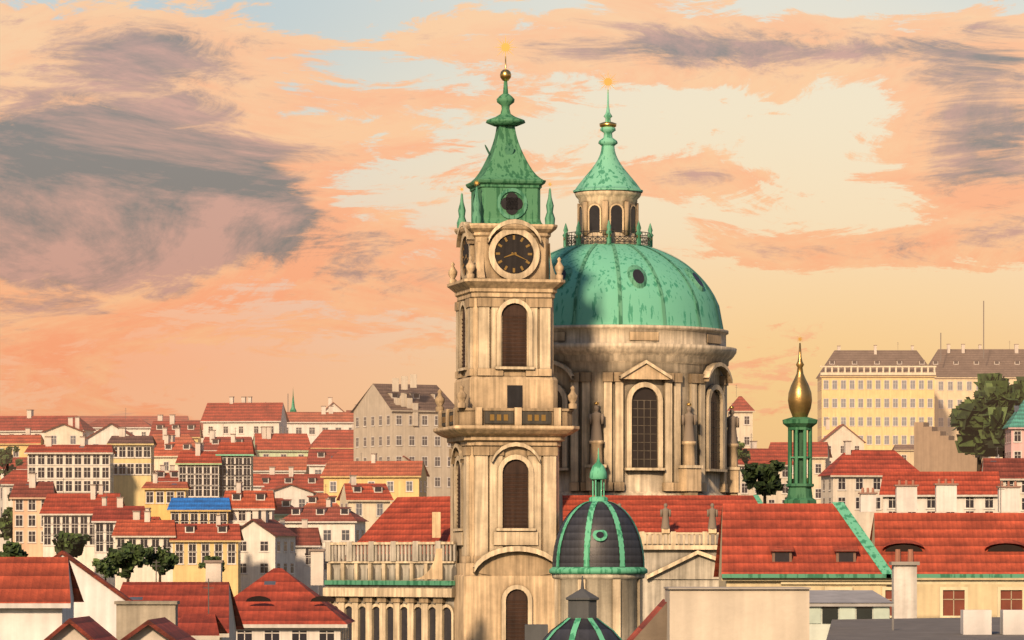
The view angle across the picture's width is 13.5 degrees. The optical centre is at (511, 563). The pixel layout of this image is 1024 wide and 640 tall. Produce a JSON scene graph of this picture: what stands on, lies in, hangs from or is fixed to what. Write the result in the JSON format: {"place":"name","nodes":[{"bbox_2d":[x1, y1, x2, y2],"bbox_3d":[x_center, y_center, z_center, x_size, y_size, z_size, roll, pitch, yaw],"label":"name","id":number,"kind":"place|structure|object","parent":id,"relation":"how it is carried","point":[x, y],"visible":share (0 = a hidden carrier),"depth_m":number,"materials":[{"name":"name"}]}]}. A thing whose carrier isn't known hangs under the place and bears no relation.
{"place":"outdoors","nodes":[
{"label":"outdoors","id":0,"kind":"place"},
{"bbox_2d":[0,0,1023,448],"label":"sky","id":1,"kind":"structure","parent":0,"point":[202,202],"materials":[{"name":"orange"}]},
{"bbox_2d":[435,190,738,639],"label":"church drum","id":2,"kind":"object","parent":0,"point":[596,351],"visible":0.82,"depth_m":514.14,"materials":[{"name":"beige stone"}]},
{"bbox_2d":[549,245,722,328],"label":"large dome","id":3,"kind":"structure","parent":2,"relation":"on","point":[597,300],"depth_m":516.69,"materials":[{"name":"green metal"}]},
{"bbox_2d":[324,125,1023,639],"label":"copper roofing","id":4,"kind":"object","parent":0,"point":[506,169],"visible":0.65,"depth_m":496.25,"materials":[{"name":"green metal"}]},
{"bbox_3d":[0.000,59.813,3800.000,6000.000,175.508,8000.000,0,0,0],"label":"terrain","id":5,"kind":"structure","parent":0,"visible":0},
{"bbox_2d":[2,448,1004,581],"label":"trunks","id":6,"kind":"object","parent":5,"relation":"on","point":[979,463],"visible":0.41,"depth_m":673.92,"materials":[{"name":"brown plant"}]},
{"bbox_2d":[0,373,1023,578],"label":"leaves","id":7,"kind":"object","parent":6,"relation":"attached to","point":[981,419],"visible":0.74,"depth_m":698.99,"materials":[{"name":"green plant"}]},
{"bbox_2d":[0,301,1023,639],"bbox_3d":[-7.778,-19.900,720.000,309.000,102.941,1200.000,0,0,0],"label":"plaster","id":8,"kind":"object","parent":5,"relation":"on","point":[752,609],"visible":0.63,"depth_m":654.36,"materials":[{"name":"beige paint"}]},
{"bbox_2d":[0,349,1023,639],"bbox_3d":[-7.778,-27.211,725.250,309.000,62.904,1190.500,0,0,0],"label":"roof tiles","id":9,"kind":"object","parent":8,"relation":"on","point":[754,535],"visible":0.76,"depth_m":515.75,"materials":[{"name":"red tile"}]},
{"bbox_2d":[0,192,1023,639],"bbox_3d":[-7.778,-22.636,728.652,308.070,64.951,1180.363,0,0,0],"label":"glazing","id":10,"kind":"structure","parent":8,"relation":"attached to","point":[954,600],"depth_m":651.78,"materials":[{"name":"black glass"}]},
{"bbox_2d":[290,81,811,573],"bbox_3d":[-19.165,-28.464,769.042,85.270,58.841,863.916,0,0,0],"label":"copper spires","id":11,"kind":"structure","parent":8,"relation":"on","point":[608,171],"depth_m":499.43,"materials":[{"name":"green metal"}]},
{"bbox_2d":[543,501,642,639],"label":"slate","id":12,"kind":"object","parent":11,"relation":"on","point":[605,553],"visible":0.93,"depth_m":376.85,"materials":[{"name":"grey stone"}]},
{"bbox_2d":[566,230,649,245],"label":"railing","id":13,"kind":"object","parent":11,"relation":"on","point":[646,240],"visible":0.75,"depth_m":523.69,"materials":[{"name":"black metal"}]},
{"bbox_2d":[444,36,802,422],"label":"gilded ornaments","id":14,"kind":"object","parent":11,"relation":"on","point":[505,74],"visible":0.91,"depth_m":499.60,"materials":[{"name":"gold metal"}]},
{"bbox_2d":[788,343,811,416],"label":"gilded finial","id":15,"kind":"object","parent":11,"relation":"on","point":[799,398],"visible":1,"depth_m":337.42,"materials":[{"name":"gold metal"}]},
{"bbox_2d":[114,219,916,639],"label":"church stone","id":16,"kind":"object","parent":5,"relation":"on","point":[492,557],"visible":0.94,"depth_m":495.25,"materials":[{"name":"beige stone"}]},
{"bbox_2d":[589,405,738,528],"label":"statues","id":17,"kind":"object","parent":16,"relation":"on","point":[596,419],"visible":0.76,"depth_m":512.76,"materials":[{"name":"brown stone"}]}
]}

